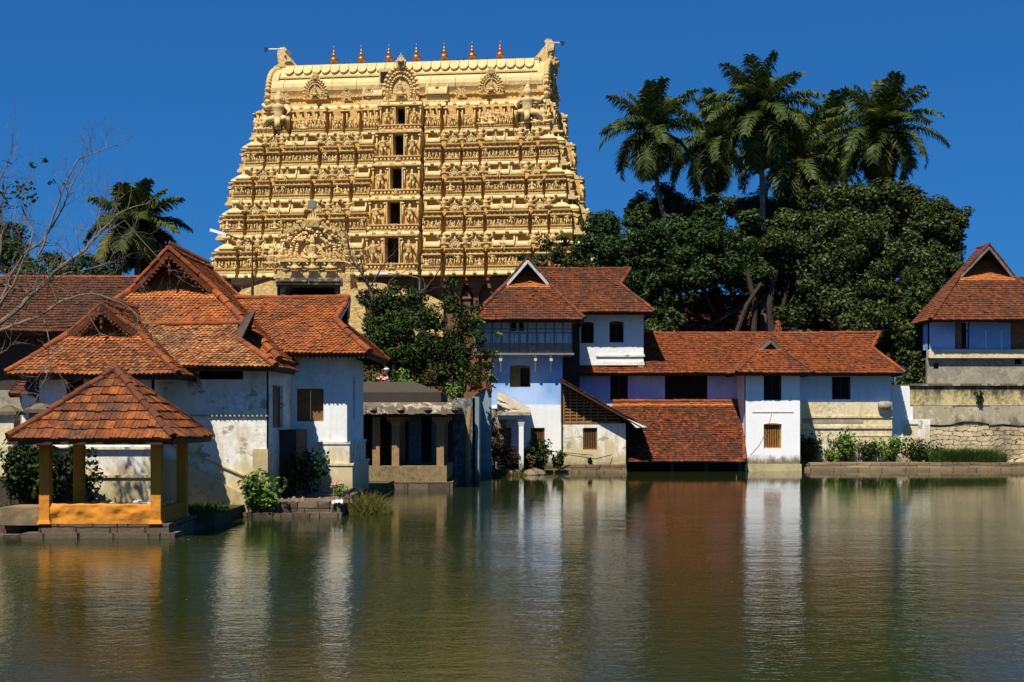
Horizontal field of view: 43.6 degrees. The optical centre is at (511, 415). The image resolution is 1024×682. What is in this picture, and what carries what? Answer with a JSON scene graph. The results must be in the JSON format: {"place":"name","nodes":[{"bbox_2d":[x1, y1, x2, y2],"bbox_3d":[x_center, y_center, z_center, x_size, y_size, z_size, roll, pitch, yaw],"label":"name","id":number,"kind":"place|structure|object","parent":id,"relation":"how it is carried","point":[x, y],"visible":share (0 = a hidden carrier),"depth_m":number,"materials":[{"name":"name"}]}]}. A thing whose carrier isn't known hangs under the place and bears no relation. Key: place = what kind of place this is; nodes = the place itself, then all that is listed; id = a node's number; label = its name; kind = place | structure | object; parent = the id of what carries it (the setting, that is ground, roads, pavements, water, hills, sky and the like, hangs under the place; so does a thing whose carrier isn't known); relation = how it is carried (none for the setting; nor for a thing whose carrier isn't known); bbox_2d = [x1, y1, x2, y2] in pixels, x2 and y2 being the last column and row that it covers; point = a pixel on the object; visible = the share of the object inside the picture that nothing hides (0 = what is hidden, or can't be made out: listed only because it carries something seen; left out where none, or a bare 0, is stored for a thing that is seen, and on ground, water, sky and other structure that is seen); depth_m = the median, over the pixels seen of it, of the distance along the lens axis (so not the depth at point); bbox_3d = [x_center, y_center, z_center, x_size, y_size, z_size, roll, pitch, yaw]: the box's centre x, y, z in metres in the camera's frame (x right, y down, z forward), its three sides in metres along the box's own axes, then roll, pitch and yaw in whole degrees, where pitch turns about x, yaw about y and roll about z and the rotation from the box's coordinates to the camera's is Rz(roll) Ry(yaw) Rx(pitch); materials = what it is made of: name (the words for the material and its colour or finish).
{"place":"outdoors","nodes":[
{"label":"outdoors","id":0,"kind":"place"},
{"bbox_2d":[0,91,210,434],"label":"bare tree","id":1,"kind":"object","parent":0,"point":[36,289],"visible":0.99,"depth_m":33.18,"materials":[{"name":"brown plant"}]},
{"bbox_2d":[0,274,226,389],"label":"long brown roof house","id":2,"kind":"structure","parent":0,"point":[55,320],"depth_m":51.82,"materials":[{"name":"tile"}]},
{"bbox_2d":[0,500,234,514],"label":"lawn grass","id":3,"kind":"structure","parent":0,"point":[197,509],"depth_m":35.23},
{"bbox_2d":[82,177,192,274],"bbox_3d":[-18.088,-7.532,62.029,5.079,7.837,5.012,0,0,-34],"label":"coconut palm","id":4,"kind":"object","parent":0,"point":[143,257],"visible":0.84,"depth_m":61.22,"materials":[{"name":"green plant"}]},
{"bbox_2d":[231,211,443,337],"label":"cream gatehouse","id":5,"kind":"object","parent":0,"point":[309,244],"visible":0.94,"depth_m":102.58,"materials":[{"name":"stone"}]},
{"bbox_2d":[319,486,409,514],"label":"waterside grass","id":6,"kind":"structure","parent":0,"point":[364,506],"depth_m":39.19,"materials":[{"name":"plant"}]},
{"bbox_2d":[319,206,469,369],"bbox_3d":[-5.264,-6.117,61.028,7.783,7.864,3.953,0,0,0],"label":"bare tree","id":7,"kind":"object","parent":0,"point":[364,279],"visible":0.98,"depth_m":60.98,"materials":[{"name":"brown plant"}]},
{"bbox_2d":[0,469,1023,681],"bbox_3d":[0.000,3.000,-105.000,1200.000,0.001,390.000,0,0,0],"label":"water","id":8,"kind":"structure","parent":0,"point":[896,576],"depth_m":22.22,"materials":[{"name":"liquid"}]},
{"bbox_2d":[5,362,213,537],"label":"pavilion","id":9,"kind":"structure","parent":8,"relation":"in","point":[115,403],"depth_m":31.48,"materials":[{"name":"tile"}]},
{"bbox_2d":[463,406,471,481],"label":"pillar","id":10,"kind":"structure","parent":8,"relation":"in","point":[466,477],"depth_m":57.90,"materials":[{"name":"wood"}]},
{"bbox_2d":[492,467,545,474],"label":"rubble bank","id":11,"kind":"structure","parent":8,"relation":"in","point":[535,471],"depth_m":64.72,"materials":[{"name":"stone"}]},
{"bbox_2d":[495,441,519,470],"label":"porch shrub","id":12,"kind":"object","parent":11,"relation":"on","point":[506,459],"visible":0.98,"depth_m":65.20,"materials":[{"name":"brown plant"}]},
{"bbox_2d":[492,469,526,475],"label":"grass","id":13,"kind":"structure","parent":11,"relation":"on","point":[503,473],"depth_m":64.11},
{"bbox_2d":[513,448,537,471],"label":"porch shrub","id":14,"kind":"object","parent":11,"relation":"on","point":[530,459],"visible":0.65,"depth_m":66.15,"materials":[{"name":"brown plant"}]},
{"bbox_2d":[524,439,552,468],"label":"porch shrub","id":15,"kind":"object","parent":11,"relation":"on","point":[542,453],"visible":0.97,"depth_m":66.35,"materials":[{"name":"green plant"}]},
{"bbox_2d":[544,464,626,472],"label":"stone ledge","id":16,"kind":"object","parent":8,"relation":"in","point":[593,468],"visible":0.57,"depth_m":67.54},
{"bbox_2d":[0,0,1023,383],"label":"sky","id":17,"kind":"structure","parent":0,"point":[189,77],"materials":[{"name":"blue"}]},
{"bbox_2d":[551,449,567,470],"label":"porch shrub","id":18,"kind":"object","parent":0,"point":[558,460],"visible":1,"depth_m":66.80,"materials":[{"name":"green plant"}]},
{"bbox_2d":[191,463,1017,526],"bbox_3d":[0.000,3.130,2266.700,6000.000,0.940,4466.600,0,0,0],"label":"ground","id":19,"kind":"structure","parent":0,"point":[218,519],"depth_m":37.86,"materials":[{"name":"stone"}]},
{"bbox_2d":[0,405,25,475],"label":"gate pillar","id":20,"kind":"structure","parent":19,"relation":"on","point":[6,423],"depth_m":35.96,"materials":[{"name":"paint"}]},
{"bbox_2d":[0,450,38,504],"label":"garden shrub","id":21,"kind":"object","parent":19,"relation":"on","point":[16,483],"visible":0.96,"depth_m":34.73,"materials":[{"name":"green plant"}]},
{"bbox_2d":[0,380,38,423],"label":"tiled shed","id":22,"kind":"structure","parent":19,"relation":"on","point":[7,397],"depth_m":40.00,"materials":[{"name":"ceramic"}]},
{"bbox_2d":[0,525,38,537],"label":"stone steps","id":23,"kind":"structure","parent":19,"relation":"on","point":[12,530],"depth_m":32.17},
{"bbox_2d":[0,504,38,524],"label":"stone block","id":24,"kind":"structure","parent":23,"relation":"on","point":[24,514],"depth_m":31.78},
{"bbox_2d":[23,403,48,454],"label":"gate pillar","id":25,"kind":"structure","parent":19,"relation":"on","point":[34,409],"depth_m":35.94,"materials":[{"name":"stone"}]},
{"bbox_2d":[0,475,72,506],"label":"bush","id":26,"kind":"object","parent":19,"relation":"on","point":[58,491],"depth_m":35.61,"materials":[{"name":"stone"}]},
{"bbox_2d":[0,439,101,502],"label":"garden shrub","id":27,"kind":"object","parent":19,"relation":"on","point":[31,461],"visible":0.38,"depth_m":35.49,"materials":[{"name":"green plant"}]},
{"bbox_2d":[0,220,125,275],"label":"hedge tree","id":28,"kind":"object","parent":19,"relation":"on","point":[7,255],"visible":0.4,"depth_m":68.63,"materials":[{"name":"green plant"}]},
{"bbox_2d":[53,446,106,500],"bbox_3d":[-12.438,1.708,36.286,1.679,1.922,1.163,0,0,0],"label":"garden shrub","id":29,"kind":"object","parent":19,"relation":"on","point":[94,479],"visible":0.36,"depth_m":36.34,"materials":[{"name":"green plant"}]},
{"bbox_2d":[3,294,199,503],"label":"front gabled house","id":30,"kind":"structure","parent":19,"relation":"on","point":[126,469],"depth_m":37.17,"materials":[{"name":"tile"}]},
{"bbox_2d":[22,394,36,422],"bbox_3d":[-13.978,-0.031,37.060,0.411,1.172,0.120,0,0,0],"label":"signboard","id":31,"kind":"object","parent":30,"relation":"attached to","point":[26,398],"visible":0.25,"depth_m":37.00},
{"bbox_2d":[24,380,38,397],"bbox_3d":[-13.972,-0.805,37.582,0.598,0.601,0.554,0,0,0],"label":"tarpaulin bundle","id":32,"kind":"object","parent":30,"relation":"hanging from","point":[33,384],"visible":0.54,"depth_m":37.38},
{"bbox_2d":[67,380,83,393],"bbox_3d":[-12.717,-0.372,37.435,0.517,1.366,0.170,0,0,0],"label":"window","id":33,"kind":"structure","parent":30,"relation":"in","point":[77,383],"depth_m":37.38,"materials":[{"name":"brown wood"}]},
{"bbox_2d":[41,240,298,368],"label":"tall gabled house","id":34,"kind":"structure","parent":19,"relation":"on","point":[219,302],"depth_m":41.04,"materials":[{"name":"tile"}]},
{"bbox_2d":[142,310,299,511],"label":"corner house","id":35,"kind":"structure","parent":19,"relation":"on","point":[235,397],"depth_m":38.50,"materials":[{"name":"paint"}]},
{"bbox_2d":[199,371,242,378],"bbox_3d":[-8.759,-1.283,38.685,1.347,0.385,0.170,0,0,0],"label":"window","id":36,"kind":"structure","parent":35,"relation":"in","point":[203,374],"depth_m":38.74,"materials":[{"name":"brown wood"}]},
{"bbox_2d":[273,385,279,427],"bbox_3d":[-7.529,-0.285,40.352,0.100,1.330,1.800,0,0,0],"label":"window","id":37,"kind":"structure","parent":35,"relation":"in","point":[276,389],"depth_m":40.81,"materials":[{"name":"brown wood"}]},
{"bbox_2d":[210,228,253,294],"bbox_3d":[-12.686,-2.906,58.000,1.989,11.132,0.260,0,0,0],"label":"street lamp","id":38,"kind":"object","parent":19,"relation":"on","point":[252,273],"visible":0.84,"depth_m":57.95,"materials":[{"name":"white metal"}]},
{"bbox_2d":[241,492,358,516],"bbox_3d":[-7.310,2.975,40.357,4.560,0.850,5.286,0,0,0],"label":"stone ledge","id":39,"kind":"object","parent":19,"relation":"on","point":[311,507],"visible":0.46,"depth_m":37.94,"materials":[{"name":"stone"}]},
{"bbox_2d":[237,468,286,512],"bbox_3d":[-7.392,2.240,37.933,1.529,1.343,1.103,0,0,0],"label":"leafy shrub","id":40,"kind":"object","parent":39,"relation":"on","point":[254,492],"visible":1,"depth_m":37.77,"materials":[{"name":"green plant"}]},
{"bbox_2d":[266,496,343,502],"bbox_3d":[-6.230,2.535,38.842,2.386,0.111,1.577,0,0,0],"label":"ledge rubble","id":41,"kind":"object","parent":39,"relation":"on","point":[302,499],"visible":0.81,"depth_m":38.84,"materials":[{"name":"stone"}]},
{"bbox_2d":[282,447,330,496],"bbox_3d":[-6.476,1.780,40.378,1.562,1.627,1.268,0,0,0],"label":"leafy shrub","id":42,"kind":"object","parent":39,"relation":"on","point":[311,475],"visible":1,"depth_m":40.23,"materials":[{"name":"green plant"}]},
{"bbox_2d":[234,294,389,495],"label":"shuttered house","id":43,"kind":"structure","parent":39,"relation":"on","point":[325,345],"depth_m":42.80,"materials":[{"name":"paint"}]},
{"bbox_2d":[297,389,323,420],"bbox_3d":[-6.753,-0.357,42.950,0.904,1.094,0.100,0,0,0],"label":"window","id":44,"kind":"structure","parent":43,"relation":"in","point":[303,395],"depth_m":42.93,"materials":[{"name":"brown wood"}]},
{"bbox_2d":[330,481,347,497],"bbox_3d":[-5.386,2.309,39.890,0.620,0.577,0.630,0,0,0],"label":"flowering shrub","id":45,"kind":"object","parent":39,"relation":"on","point":[337,492],"visible":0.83,"depth_m":39.82,"materials":[{"name":"green plant"}]},
{"bbox_2d":[374,272,420,383],"bbox_3d":[-5.633,-2.200,63.000,2.314,9.720,0.240,0,0,0],"label":"street lamp","id":46,"kind":"object","parent":19,"relation":"on","point":[387,273],"visible":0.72,"depth_m":62.97,"materials":[{"name":"metal"}]},
{"bbox_2d":[355,279,449,387],"bbox_3d":[-5.334,-2.039,62.218,4.825,9.411,6.672,0,0,0],"label":"bushy tree","id":47,"kind":"object","parent":19,"relation":"on","point":[410,350],"visible":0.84,"depth_m":60.33,"materials":[{"name":"green plant"}]},
{"bbox_2d":[210,39,594,419],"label":"gopuram","id":48,"kind":"structure","parent":19,"relation":"on","point":[481,153],"depth_m":113.98,"materials":[{"name":"beige stone"}]},
{"bbox_2d":[363,382,463,488],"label":"pillared hall","id":49,"kind":"structure","parent":19,"relation":"on","point":[413,421],"depth_m":52.75,"materials":[{"name":"yellow stone"}]},
{"bbox_2d":[363,365,374,381],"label":"roof plant","id":50,"kind":"object","parent":49,"relation":"on","point":[368,374],"visible":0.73,"depth_m":53.94,"materials":[{"name":"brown plant"}]},
{"bbox_2d":[380,430,391,464],"bbox_3d":[-5.237,1.340,53.705,0.928,1.504,0.749,0,0,0],"label":"hall plant","id":51,"kind":"object","parent":49,"relation":"on","point":[387,455],"visible":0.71,"depth_m":53.57,"materials":[{"name":"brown plant"}]},
{"bbox_2d":[392,368,414,381],"bbox_3d":[-4.624,-1.579,54.946,0.988,0.992,0.585,0,0,0],"label":"roof plant","id":52,"kind":"object","parent":49,"relation":"on","point":[402,377],"visible":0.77,"depth_m":54.86,"materials":[{"name":"green plant"}]},
{"bbox_2d":[424,362,437,387],"bbox_3d":[-3.517,-1.736,55.443,0.651,1.204,0.726,0,0,0],"label":"roof plant","id":53,"kind":"object","parent":49,"relation":"on","point":[431,376],"visible":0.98,"depth_m":55.37,"materials":[{"name":"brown plant"}]},
{"bbox_2d":[445,380,461,399],"bbox_3d":[-2.449,-1.086,53.575,0.764,0.895,0.806,0,0,0],"label":"roof plant","id":54,"kind":"object","parent":49,"relation":"on","point":[454,392],"visible":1,"depth_m":53.48,"materials":[{"name":"green plant"}]},
{"bbox_2d":[421,274,491,397],"bbox_3d":[-2.711,-2.208,62.687,3.503,9.761,6.658,0,0,0],"label":"bushy tree","id":55,"kind":"object","parent":19,"relation":"on","point":[458,366],"visible":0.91,"depth_m":62.55,"materials":[{"name":"green plant"}]},
{"bbox_2d":[448,381,496,480],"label":"peeling wall","id":56,"kind":"structure","parent":19,"relation":"on","point":[480,402],"depth_m":58.60,"materials":[{"name":"paint"}]},
{"bbox_2d":[470,312,501,391],"bbox_3d":[-1.290,-1.265,64.634,1.653,7.870,2.004,0,0,0],"label":"bushy tree","id":57,"kind":"object","parent":19,"relation":"on","point":[484,365],"visible":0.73,"depth_m":64.90,"materials":[{"name":"green plant"}]},
{"bbox_2d":[492,391,530,469],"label":"ruined porch","id":58,"kind":"object","parent":19,"relation":"on","point":[508,407],"visible":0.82,"depth_m":66.56,"materials":[{"name":"white paint"}]},
{"bbox_2d":[492,416,506,469],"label":"porch shrub","id":59,"kind":"object","parent":58,"relation":"attached to","point":[496,441],"visible":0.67,"depth_m":65.34,"materials":[{"name":"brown plant"}]},
{"bbox_2d":[469,256,586,464],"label":"house","id":60,"kind":"structure","parent":19,"relation":"on","point":[530,311],"depth_m":68.57,"materials":[{"name":"paint"}]},
{"bbox_2d":[510,365,529,386],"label":"window","id":61,"kind":"structure","parent":60,"relation":"in","point":[519,374],"depth_m":68.71,"materials":[{"name":"brown wood"}]},
{"bbox_2d":[530,428,544,449],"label":"window","id":62,"kind":"structure","parent":60,"relation":"in","point":[535,433],"depth_m":68.70,"materials":[{"name":"brown wood"}]},
{"bbox_2d":[517,233,592,267],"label":"bright tree","id":63,"kind":"object","parent":19,"relation":"on","point":[557,255],"visible":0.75,"depth_m":86.67,"materials":[{"name":"green plant"}]},
{"bbox_2d":[560,379,646,463],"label":"slatted lean house","id":64,"kind":"structure","parent":19,"relation":"on","point":[590,429],"depth_m":68.00,"materials":[{"name":"paint"}]},
{"bbox_2d":[583,428,596,449],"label":"window","id":65,"kind":"structure","parent":64,"relation":"in","point":[589,434],"depth_m":68.11,"materials":[{"name":"brown wood"}]},
{"bbox_2d":[610,399,745,470],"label":"tiled roof","id":66,"kind":"structure","parent":19,"relation":"on","point":[694,434],"depth_m":70.17,"materials":[{"name":"tile"}]},
{"bbox_2d":[623,182,744,305],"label":"tall thin tree","id":67,"kind":"object","parent":19,"relation":"on","point":[675,202],"visible":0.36,"depth_m":92.52,"materials":[{"name":"green plant"}]},
{"bbox_2d":[573,192,801,331],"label":"spreading tree","id":68,"kind":"object","parent":19,"relation":"on","point":[703,252],"visible":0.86,"depth_m":82.01,"materials":[{"name":"green plant"}]},
{"bbox_2d":[580,330,906,462],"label":"building","id":69,"kind":"structure","parent":19,"relation":"on","point":[847,383],"depth_m":72.00,"materials":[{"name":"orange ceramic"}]},
{"bbox_2d":[538,267,656,366],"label":"storey house","id":70,"kind":"structure","parent":69,"relation":"on","point":[611,306],"depth_m":71.50,"materials":[{"name":"tile"}]},
{"bbox_2d":[581,322,593,342],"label":"window","id":71,"kind":"structure","parent":70,"relation":"in","point":[587,328],"depth_m":71.75,"materials":[{"name":"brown wood"}]},
{"bbox_2d":[609,321,623,341],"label":"window","id":72,"kind":"structure","parent":70,"relation":"in","point":[615,327],"depth_m":71.75,"materials":[{"name":"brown wood"}]},
{"bbox_2d":[610,376,627,399],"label":"window","id":73,"kind":"structure","parent":69,"relation":"in","point":[617,384],"depth_m":72.24,"materials":[{"name":"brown wood"}]},
{"bbox_2d":[665,376,706,399],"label":"window","id":74,"kind":"structure","parent":69,"relation":"in","point":[676,387],"depth_m":72.24,"materials":[{"name":"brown wood"}]},
{"bbox_2d":[832,377,849,398],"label":"window","id":75,"kind":"structure","parent":69,"relation":"in","point":[840,385],"depth_m":72.24,"materials":[{"name":"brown wood"}]},
{"bbox_2d":[878,401,891,409],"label":"water tank","id":76,"kind":"object","parent":69,"relation":"attached to","point":[884,405],"visible":1,"depth_m":71.62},
{"bbox_2d":[681,294,836,446],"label":"hidden tiled house","id":77,"kind":"structure","parent":19,"relation":"on","point":[703,310],"depth_m":87.03,"materials":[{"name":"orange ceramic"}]},
{"bbox_2d":[595,295,925,416],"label":"distant trees","id":78,"kind":"object","parent":19,"relation":"on","point":[893,379],"visible":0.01,"depth_m":138.60,"materials":[{"name":"green plant"}]},
{"bbox_2d":[726,337,814,470],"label":"house","id":79,"kind":"structure","parent":19,"relation":"on","point":[760,368],"depth_m":69.30,"materials":[{"name":"paint"}]},
{"bbox_2d":[764,376,780,399],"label":"window","id":80,"kind":"structure","parent":79,"relation":"in","point":[771,383],"depth_m":69.54,"materials":[{"name":"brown wood"}]},
{"bbox_2d":[764,423,780,447],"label":"window","id":81,"kind":"structure","parent":79,"relation":"in","point":[771,432],"depth_m":69.46,"materials":[{"name":"wood"}]},
{"bbox_2d":[644,307,925,391],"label":"shade tree","id":82,"kind":"object","parent":19,"relation":"on","point":[913,358],"visible":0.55,"depth_m":77.52,"materials":[{"name":"green plant"}]},
{"bbox_2d":[800,431,823,461],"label":"leafy shrub","id":83,"kind":"object","parent":19,"relation":"on","point":[808,449],"visible":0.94,"depth_m":71.47,"materials":[{"name":"green plant"}]},
{"bbox_2d":[827,426,859,461],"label":"leafy shrub","id":84,"kind":"object","parent":19,"relation":"on","point":[846,444],"visible":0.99,"depth_m":71.34,"materials":[{"name":"green plant"}]},
{"bbox_2d":[750,177,975,366],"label":"broad dark tree","id":85,"kind":"object","parent":19,"relation":"on","point":[851,265],"visible":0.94,"depth_m":81.32,"materials":[{"name":"green plant"}]},
{"bbox_2d":[857,439,877,461],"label":"leafy shrub","id":86,"kind":"object","parent":19,"relation":"on","point":[867,454],"visible":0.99,"depth_m":71.64,"materials":[{"name":"green plant"}]},
{"bbox_2d":[870,434,907,461],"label":"leafy shrub","id":87,"kind":"object","parent":19,"relation":"on","point":[893,447],"visible":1,"depth_m":71.52,"materials":[{"name":"green plant"}]},
{"bbox_2d":[802,462,1023,470],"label":"stone ledge","id":88,"kind":"object","parent":19,"relation":"on","point":[906,466],"visible":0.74,"depth_m":70.53,"materials":[{"name":"stone"}]},
{"bbox_2d":[822,448,841,461],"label":"leafy shrub","id":89,"kind":"object","parent":88,"relation":"on","point":[831,456],"visible":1,"depth_m":71.06,"materials":[{"name":"green plant"}]},
{"bbox_2d":[898,434,941,461],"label":"leafy shrub","id":90,"kind":"object","parent":19,"relation":"on","point":[918,452],"visible":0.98,"depth_m":71.39,"materials":[{"name":"green plant"}]},
{"bbox_2d":[923,446,1015,462],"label":"bank grass","id":91,"kind":"structure","parent":19,"relation":"on","point":[966,455],"depth_m":70.84,"materials":[{"name":"plant"}]},
{"bbox_2d":[598,76,712,292],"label":"coconut palm","id":92,"kind":"object","parent":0,"point":[651,144],"visible":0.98,"depth_m":89.07,"materials":[{"name":"green plant"}]},
{"bbox_2d":[667,87,771,199],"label":"coconut palm","id":93,"kind":"object","parent":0,"point":[712,175],"visible":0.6,"depth_m":96.93,"materials":[{"name":"green plant"}]},
{"bbox_2d":[698,287,768,331],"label":"slim tree","id":94,"kind":"object","parent":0,"point":[711,324],"visible":0.62,"depth_m":82.38,"materials":[{"name":"brown plant"}]},
{"bbox_2d":[735,283,761,331],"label":"slim tree","id":95,"kind":"object","parent":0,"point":[746,306],"visible":0.48,"depth_m":80.39,"materials":[{"name":"brown plant"}]},
{"bbox_2d":[744,269,757,331],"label":"slim tree","id":96,"kind":"object","parent":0,"point":[754,304],"visible":0.48,"depth_m":80.86,"materials":[{"name":"brown plant"}]},
{"bbox_2d":[691,49,832,331],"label":"coconut palm","id":97,"kind":"object","parent":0,"point":[758,126],"visible":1,"depth_m":84.92,"materials":[{"name":"green plant"}]},
{"bbox_2d":[766,269,777,331],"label":"slim tree","id":98,"kind":"object","parent":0,"point":[770,319],"visible":0.48,"depth_m":81.36,"materials":[{"name":"brown plant"}]},
{"bbox_2d":[780,280,790,331],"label":"slim tree","id":99,"kind":"object","parent":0,"point":[784,324],"visible":0.43,"depth_m":81.90,"materials":[{"name":"brown plant"}]},
{"bbox_2d":[737,110,856,207],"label":"coconut palm","id":100,"kind":"object","parent":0,"point":[800,176],"visible":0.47,"depth_m":93.74,"materials":[{"name":"green plant"}]},
{"bbox_2d":[786,89,865,187],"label":"coconut palm","id":101,"kind":"object","parent":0,"point":[837,100],"visible":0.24,"depth_m":98.75,"materials":[{"name":"green plant"}]},
{"bbox_2d":[814,70,949,189],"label":"coconut palm","id":102,"kind":"object","parent":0,"point":[883,146],"visible":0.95,"depth_m":86.91,"materials":[{"name":"green plant"}]},
{"bbox_2d":[891,384,1023,461],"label":"masonry wall","id":103,"kind":"structure","parent":0,"point":[951,415],"depth_m":72.95,"materials":[{"name":"stone"}]},
{"bbox_2d":[903,424,917,452],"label":"blocked door","id":104,"kind":"structure","parent":103,"relation":"in","point":[912,429],"depth_m":72.95,"materials":[{"name":"paint"}]},
{"bbox_2d":[911,243,1023,383],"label":"blue house","id":105,"kind":"structure","parent":0,"point":[970,317],"depth_m":75.70,"materials":[{"name":"ceramic"}]},
{"bbox_2d":[955,322,968,348],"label":"window","id":106,"kind":"structure","parent":105,"relation":"in","point":[961,328],"depth_m":75.72,"materials":[{"name":"brown wood"}]},
{"bbox_2d":[1010,323,1023,348],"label":"window","id":107,"kind":"structure","parent":105,"relation":"in","point":[1016,329],"depth_m":75.72,"materials":[{"name":"brown wood"}]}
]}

